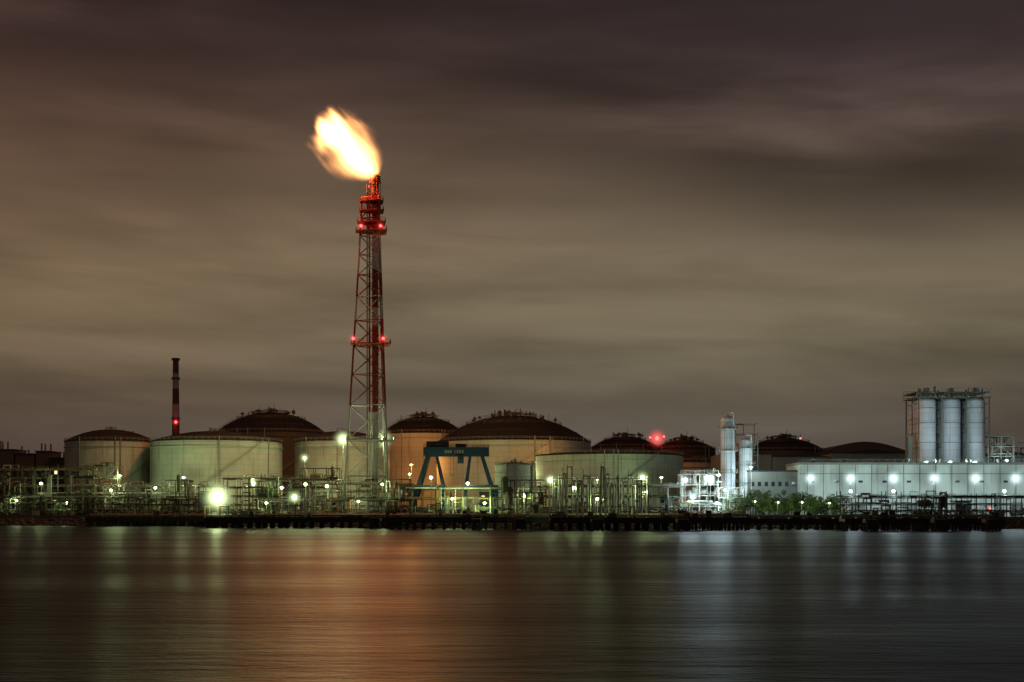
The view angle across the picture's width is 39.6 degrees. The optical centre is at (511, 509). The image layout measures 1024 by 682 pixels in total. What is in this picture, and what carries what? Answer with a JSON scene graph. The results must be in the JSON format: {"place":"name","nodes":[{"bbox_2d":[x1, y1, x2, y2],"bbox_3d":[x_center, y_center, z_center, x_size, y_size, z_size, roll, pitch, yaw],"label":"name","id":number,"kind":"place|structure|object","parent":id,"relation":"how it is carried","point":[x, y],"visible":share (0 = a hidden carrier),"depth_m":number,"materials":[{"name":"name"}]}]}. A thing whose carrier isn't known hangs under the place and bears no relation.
{"place":"outdoors","nodes":[
{"label":"outdoors","id":0,"kind":"place"},
{"bbox_2d":[0,441,63,514],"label":"plant buildings","id":1,"kind":"structure","parent":0,"point":[40,459],"depth_m":700.00,"materials":[{"name":"metal"}]},
{"bbox_2d":[255,489,276,513],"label":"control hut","id":2,"kind":"object","parent":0,"point":[267,506],"visible":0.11,"depth_m":600.00,"materials":[{"name":"grey glass"}]},
{"bbox_2d":[479,492,499,516],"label":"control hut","id":3,"kind":"object","parent":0,"point":[483,494],"visible":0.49,"depth_m":546.00,"materials":[{"name":"grey glass"}]},
{"bbox_2d":[0,525,1023,681],"bbox_3d":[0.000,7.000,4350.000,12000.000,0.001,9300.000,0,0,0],"label":"water","id":4,"kind":"structure","parent":0,"point":[156,604],"depth_m":103.28,"materials":[{"name":"black liquid"}]},
{"bbox_2d":[85,505,224,525],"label":"jetty","id":5,"kind":"object","parent":4,"relation":"in","point":[167,518],"visible":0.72,"depth_m":575.25,"materials":[{"name":"concrete"}]},
{"bbox_2d":[204,504,398,527],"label":"jetty","id":6,"kind":"object","parent":4,"relation":"in","point":[213,520],"visible":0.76,"depth_m":520.21,"materials":[{"name":"concrete"}]},
{"bbox_2d":[369,514,381,528],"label":"mooring dolphin","id":7,"kind":"object","parent":4,"relation":"in","point":[375,521],"visible":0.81,"depth_m":502.50,"materials":[{"name":"concrete"}]},
{"bbox_2d":[388,501,556,529],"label":"jetty","id":8,"kind":"object","parent":4,"relation":"in","point":[465,517],"visible":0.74,"depth_m":482.11,"materials":[{"name":"concrete"}]},
{"bbox_2d":[471,515,482,529],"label":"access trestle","id":9,"kind":"object","parent":4,"relation":"in","point":[480,524],"visible":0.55,"depth_m":467.91,"materials":[{"name":"metal"}]},
{"bbox_2d":[0,518,1023,528],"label":"riprap rocks","id":10,"kind":"object","parent":4,"relation":"in","point":[1015,524],"visible":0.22,"depth_m":518.46,"materials":[{"name":"black stone"}]},
{"bbox_2d":[0,515,1023,528],"bbox_3d":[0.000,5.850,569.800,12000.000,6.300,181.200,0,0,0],"label":"quay wall","id":11,"kind":"structure","parent":4,"relation":"in","point":[41,517],"depth_m":597.34,"materials":[{"name":"concrete"}]},
{"bbox_2d":[514,515,526,529],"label":"mooring dolphin","id":12,"kind":"object","parent":4,"relation":"in","point":[520,522],"visible":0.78,"depth_m":465.50,"materials":[{"name":"concrete"}]},
{"bbox_2d":[591,516,603,530],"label":"mooring dolphin","id":13,"kind":"object","parent":4,"relation":"in","point":[597,523],"visible":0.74,"depth_m":447.50,"materials":[{"name":"concrete"}]},
{"bbox_2d":[549,501,754,530],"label":"jetty","id":14,"kind":"object","parent":4,"relation":"in","point":[560,519],"visible":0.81,"depth_m":462.26,"materials":[{"name":"concrete"}]},
{"bbox_2d":[548,478,552,511],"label":"floodlight mast","id":15,"kind":"object","parent":14,"relation":"on","point":[550,480],"visible":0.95,"depth_m":474.79,"materials":[{"name":"metal"}]},
{"bbox_2d":[552,466,590,517],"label":"loading manifold","id":16,"kind":"object","parent":14,"relation":"on","point":[566,494],"visible":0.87,"depth_m":469.94,"materials":[{"name":"grey metal"}]},
{"bbox_2d":[588,464,617,517],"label":"loading manifold","id":17,"kind":"object","parent":14,"relation":"on","point":[604,494],"visible":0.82,"depth_m":469.99,"materials":[{"name":"grey metal"}]},
{"bbox_2d":[618,470,648,517],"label":"loading manifold","id":18,"kind":"object","parent":14,"relation":"on","point":[636,494],"visible":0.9,"depth_m":469.68,"materials":[{"name":"grey metal"}]},
{"bbox_2d":[676,515,689,530],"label":"mooring dolphin","id":19,"kind":"object","parent":4,"relation":"in","point":[682,523],"visible":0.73,"depth_m":449.50,"materials":[{"name":"concrete"}]},
{"bbox_2d":[704,515,732,529],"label":"access trestle","id":20,"kind":"object","parent":4,"relation":"in","point":[722,525],"visible":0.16,"depth_m":467.97,"materials":[{"name":"metal"}]},
{"bbox_2d":[744,503,851,529],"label":"jetty","id":21,"kind":"object","parent":4,"relation":"in","point":[825,522],"visible":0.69,"depth_m":476.26,"materials":[{"name":"concrete"}]},
{"bbox_2d":[862,516,877,531],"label":"mooring dolphin","id":22,"kind":"object","parent":4,"relation":"in","point":[870,523],"visible":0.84,"depth_m":443.50,"materials":[{"name":"concrete"}]},
{"bbox_2d":[839,506,1009,530],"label":"jetty","id":23,"kind":"object","parent":4,"relation":"in","point":[889,520],"visible":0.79,"depth_m":456.67,"materials":[{"name":"concrete"}]},
{"bbox_2d":[930,515,946,531],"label":"mooring dolphin","id":24,"kind":"object","parent":4,"relation":"in","point":[938,523],"visible":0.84,"depth_m":443.50,"materials":[{"name":"concrete"}]},
{"bbox_2d":[981,515,997,530],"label":"mooring dolphin","id":25,"kind":"object","parent":4,"relation":"in","point":[992,524],"visible":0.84,"depth_m":444.50,"materials":[{"name":"concrete"}]},
{"bbox_2d":[0,0,1023,457],"label":"sky","id":26,"kind":"structure","parent":0,"point":[667,218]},
{"bbox_2d":[417,509,717,512],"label":"bund wall","id":27,"kind":"structure","parent":0,"point":[473,511],"depth_m":600.00,"materials":[{"name":"concrete"}]},
{"bbox_2d":[657,498,672,512],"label":"control hut","id":28,"kind":"object","parent":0,"point":[660,501],"visible":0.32,"depth_m":532.00,"materials":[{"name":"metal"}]},
{"bbox_2d":[718,412,737,510],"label":"process column","id":29,"kind":"structure","parent":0,"point":[727,427],"depth_m":542.29,"materials":[{"name":"silver metal"}]},
{"bbox_2d":[736,434,755,511],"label":"process column","id":30,"kind":"structure","parent":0,"point":[745,448],"depth_m":545.70,"materials":[{"name":"silver metal"}]},
{"bbox_2d":[813,442,904,454],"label":"storage tank","id":31,"kind":"structure","parent":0,"point":[855,446],"depth_m":800.00,"materials":[{"name":"brown metal"}]},
{"bbox_2d":[711,449,1023,508],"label":"plant buildings","id":32,"kind":"structure","parent":0,"point":[767,461],"depth_m":640.00,"materials":[{"name":"white metal"}]},
{"bbox_2d":[785,458,1023,516],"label":"warehouse","id":33,"kind":"structure","parent":0,"point":[831,477],"depth_m":541.00,"materials":[{"name":"white metal"}]},
{"bbox_2d":[949,500,972,513],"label":"control hut","id":34,"kind":"object","parent":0,"point":[959,506],"visible":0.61,"depth_m":524.00,"materials":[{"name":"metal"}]},
{"label":"ground","id":35,"kind":"structure","parent":0,"visible":0},
{"bbox_2d":[1,473,38,514],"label":"process unit","id":36,"kind":"object","parent":35,"relation":"on","point":[21,491],"visible":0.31,"depth_m":647.30,"materials":[{"name":"metal"}]},
{"bbox_2d":[0,464,101,514],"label":"pipe rack","id":37,"kind":"object","parent":35,"relation":"on","point":[49,485],"visible":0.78,"depth_m":634.24,"materials":[{"name":"metal"}]},
{"bbox_2d":[52,498,70,514],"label":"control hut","id":38,"kind":"object","parent":35,"relation":"on","point":[63,506],"visible":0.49,"depth_m":640.00,"materials":[{"name":"grey glass"}]},
{"bbox_2d":[0,492,138,514],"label":"pipe rack","id":39,"kind":"object","parent":35,"relation":"on","point":[32,504],"visible":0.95,"depth_m":625.91,"materials":[{"name":"metal"}]},
{"bbox_2d":[82,462,122,513],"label":"process unit","id":40,"kind":"object","parent":35,"relation":"on","point":[107,466],"visible":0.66,"depth_m":642.25,"materials":[{"name":"metal"}]},
{"bbox_2d":[63,427,149,508],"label":"storage tank","id":41,"kind":"object","parent":35,"relation":"on","point":[129,451],"visible":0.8,"depth_m":672.33,"materials":[{"name":"metal"}]},
{"bbox_2d":[59,481,228,514],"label":"pipe rack","id":42,"kind":"object","parent":35,"relation":"on","point":[124,486],"visible":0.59,"depth_m":633.14,"materials":[{"name":"metal"}]},
{"bbox_2d":[171,358,179,434],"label":"striped chimney","id":43,"kind":"object","parent":35,"relation":"on","point":[175,378],"visible":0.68,"depth_m":1497.05,"materials":[{"name":"metal"}]},
{"bbox_2d":[162,474,192,513],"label":"process unit","id":44,"kind":"object","parent":35,"relation":"on","point":[178,484],"visible":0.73,"depth_m":622.02,"materials":[{"name":"metal"}]},
{"bbox_2d":[134,494,225,513],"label":"pipe rack","id":45,"kind":"object","parent":35,"relation":"on","point":[173,506],"visible":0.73,"depth_m":611.84,"materials":[{"name":"metal"}]},
{"bbox_2d":[200,491,218,513],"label":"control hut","id":46,"kind":"object","parent":35,"relation":"on","point":[208,493],"visible":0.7,"depth_m":625.00,"materials":[{"name":"white glass"}]},
{"bbox_2d":[20,509,400,514],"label":"bund wall","id":47,"kind":"structure","parent":35,"relation":"on","point":[221,509],"depth_m":650.00,"materials":[{"name":"concrete"}]},
{"bbox_2d":[149,427,282,513],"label":"storage tank","id":48,"kind":"object","parent":35,"relation":"on","point":[212,457],"visible":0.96,"depth_m":653.26,"materials":[{"name":"metal"}]},
{"bbox_2d":[216,406,326,508],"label":"storage tank","id":49,"kind":"object","parent":35,"relation":"on","point":[286,428],"visible":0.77,"depth_m":775.08,"materials":[{"name":"metal"}]},
{"bbox_2d":[221,473,327,513],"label":"pipe rack","id":50,"kind":"object","parent":35,"relation":"on","point":[260,487],"visible":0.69,"depth_m":590.27,"materials":[{"name":"metal"}]},
{"bbox_2d":[256,475,292,513],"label":"process unit","id":51,"kind":"object","parent":35,"relation":"on","point":[271,490],"visible":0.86,"depth_m":583.84,"materials":[{"name":"metal"}]},
{"bbox_2d":[300,465,341,509],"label":"process unit","id":52,"kind":"object","parent":35,"relation":"on","point":[333,476],"visible":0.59,"depth_m":602.19,"materials":[{"name":"metal"}]},
{"bbox_2d":[250,495,411,513],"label":"pipe rack","id":53,"kind":"object","parent":35,"relation":"on","point":[325,500],"visible":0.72,"depth_m":574.97,"materials":[{"name":"metal"}]},
{"bbox_2d":[294,427,389,508],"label":"storage tank","id":54,"kind":"object","parent":35,"relation":"on","point":[322,450],"visible":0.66,"depth_m":669.88,"materials":[{"name":"metal"}]},
{"bbox_2d":[313,478,414,513],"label":"pipe rack","id":55,"kind":"object","parent":35,"relation":"on","point":[365,484],"visible":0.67,"depth_m":582.40,"materials":[{"name":"metal"}]},
{"bbox_2d":[342,173,394,513],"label":"flare stack","id":56,"kind":"object","parent":35,"relation":"on","point":[375,202],"visible":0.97,"depth_m":598.65,"materials":[{"name":"metal"}]},
{"bbox_2d":[380,483,384,513],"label":"floodlight mast","id":57,"kind":"object","parent":35,"relation":"on","point":[382,484],"visible":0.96,"depth_m":574.80,"materials":[{"name":"metal"}]},
{"bbox_2d":[385,479,412,513],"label":"process unit","id":58,"kind":"object","parent":35,"relation":"on","point":[401,493],"visible":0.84,"depth_m":574.84,"materials":[{"name":"metal"}]},
{"bbox_2d":[382,407,458,509],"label":"storage tank","id":59,"kind":"object","parent":35,"relation":"on","point":[413,434],"visible":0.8,"depth_m":768.88,"materials":[{"name":"metal"}]},
{"bbox_2d":[412,441,498,511],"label":"gantry crane","id":60,"kind":"object","parent":35,"relation":"on","point":[437,449],"visible":0.77,"depth_m":543.00,"materials":[{"name":"metal"}]},
{"bbox_2d":[465,482,469,506],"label":"floodlight mast","id":61,"kind":"object","parent":35,"relation":"on","point":[467,483],"visible":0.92,"depth_m":534.83,"materials":[{"name":"metal"}]},
{"bbox_2d":[405,483,547,516],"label":"pipe rack","id":62,"kind":"object","parent":35,"relation":"on","point":[448,507],"visible":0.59,"depth_m":535.91,"materials":[{"name":"metal"}]},
{"bbox_2d":[436,408,590,506],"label":"storage tank","id":63,"kind":"object","parent":35,"relation":"on","point":[519,437],"visible":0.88,"depth_m":708.48,"materials":[{"name":"metal"}]},
{"bbox_2d":[494,458,536,506],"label":"storage tank","id":64,"kind":"object","parent":35,"relation":"on","point":[512,469],"visible":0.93,"depth_m":602.97,"materials":[{"name":"metal"}]},
{"bbox_2d":[501,476,546,516],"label":"process unit","id":65,"kind":"object","parent":35,"relation":"on","point":[509,496],"visible":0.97,"depth_m":526.32,"materials":[{"name":"metal"}]},
{"bbox_2d":[535,447,683,508],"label":"storage tank","id":66,"kind":"object","parent":35,"relation":"on","point":[653,466],"visible":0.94,"depth_m":630.75,"materials":[{"name":"metal"}]},
{"bbox_2d":[543,480,684,516],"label":"pipe rack","id":67,"kind":"object","parent":35,"relation":"on","point":[667,496],"visible":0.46,"depth_m":522.84,"materials":[{"name":"metal"}]},
{"bbox_2d":[591,428,656,451],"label":"storage tank","id":68,"kind":"object","parent":35,"relation":"on","point":[624,441],"visible":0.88,"depth_m":885.45,"materials":[{"name":"metal"}]},
{"bbox_2d":[653,433,715,458],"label":"storage tank","id":69,"kind":"object","parent":35,"relation":"on","point":[690,447],"visible":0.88,"depth_m":865.78,"materials":[{"name":"metal"}]},
{"bbox_2d":[683,456,710,508],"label":"storage tank","id":70,"kind":"object","parent":35,"relation":"on","point":[696,465],"visible":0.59,"depth_m":707.22,"materials":[{"name":"metal"}]},
{"bbox_2d":[677,468,718,512],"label":"process unit","id":71,"kind":"object","parent":35,"relation":"on","point":[697,490],"visible":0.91,"depth_m":531.20,"materials":[{"name":"metal"}]},
{"bbox_2d":[670,496,747,512],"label":"pipe rack","id":72,"kind":"object","parent":35,"relation":"on","point":[708,502],"visible":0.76,"depth_m":518.84,"materials":[{"name":"metal"}]},
{"bbox_2d":[708,476,712,510],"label":"floodlight mast","id":73,"kind":"object","parent":35,"relation":"on","point":[710,477],"visible":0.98,"depth_m":520.80,"materials":[{"name":"metal"}]},
{"bbox_2d":[715,481,744,512],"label":"process unit","id":74,"kind":"object","parent":35,"relation":"on","point":[736,491],"visible":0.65,"depth_m":526.22,"materials":[{"name":"metal"}]},
{"bbox_2d":[735,423,757,498],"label":"process unit","id":75,"kind":"object","parent":35,"relation":"on","point":[737,459],"visible":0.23,"depth_m":551.87,"materials":[{"name":"grey metal"}]},
{"bbox_2d":[748,466,752,491],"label":"floodlight mast","id":76,"kind":"object","parent":35,"relation":"on","point":[750,467],"visible":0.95,"depth_m":540.81,"materials":[{"name":"metal"}]},
{"bbox_2d":[747,470,797,514],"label":"site office","id":77,"kind":"structure","parent":35,"relation":"on","point":[774,482],"depth_m":545.00,"materials":[{"name":"grey metal"}]},
{"bbox_2d":[753,433,822,456],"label":"storage tank","id":78,"kind":"object","parent":35,"relation":"on","point":[781,444],"visible":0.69,"depth_m":822.47,"materials":[{"name":"metal"}]},
{"bbox_2d":[730,489,850,514],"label":"tree row","id":79,"kind":"object","parent":35,"relation":"on","point":[768,502],"visible":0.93,"depth_m":520.45,"materials":[{"name":"green plant"}]},
{"bbox_2d":[834,491,1023,516],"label":"pipe rack","id":80,"kind":"object","parent":35,"relation":"on","point":[995,497],"visible":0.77,"depth_m":515.17,"materials":[{"name":"metal"}]},
{"bbox_2d":[917,490,947,513],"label":"process unit","id":81,"kind":"object","parent":35,"relation":"on","point":[926,502],"visible":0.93,"depth_m":511.86,"materials":[{"name":"metal"}]},
{"bbox_2d":[931,476,936,511],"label":"floodlight mast","id":82,"kind":"object","parent":35,"relation":"on","point":[933,478],"visible":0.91,"depth_m":529.15,"materials":[{"name":"metal"}]},
{"bbox_2d":[903,386,990,461],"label":"storage silos","id":83,"kind":"object","parent":35,"relation":"on","point":[946,429],"visible":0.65,"depth_m":578.84,"materials":[{"name":"metal"}]},
{"bbox_2d":[972,476,977,512],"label":"floodlight mast","id":84,"kind":"object","parent":35,"relation":"on","point":[974,478],"visible":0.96,"depth_m":529.79,"materials":[{"name":"metal"}]},
{"bbox_2d":[985,433,1013,461],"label":"process unit","id":85,"kind":"object","parent":35,"relation":"on","point":[1006,445],"visible":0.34,"depth_m":630.06,"materials":[{"name":"metal"}]},
{"bbox_2d":[1012,476,1017,516],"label":"floodlight mast","id":86,"kind":"object","parent":35,"relation":"on","point":[1014,478],"visible":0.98,"depth_m":529.81,"materials":[{"name":"metal"}]},
{"bbox_2d":[1007,442,1023,458],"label":"process unit","id":87,"kind":"object","parent":35,"relation":"on","point":[1021,448],"visible":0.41,"depth_m":639.38,"materials":[{"name":"metal"}]}
]}

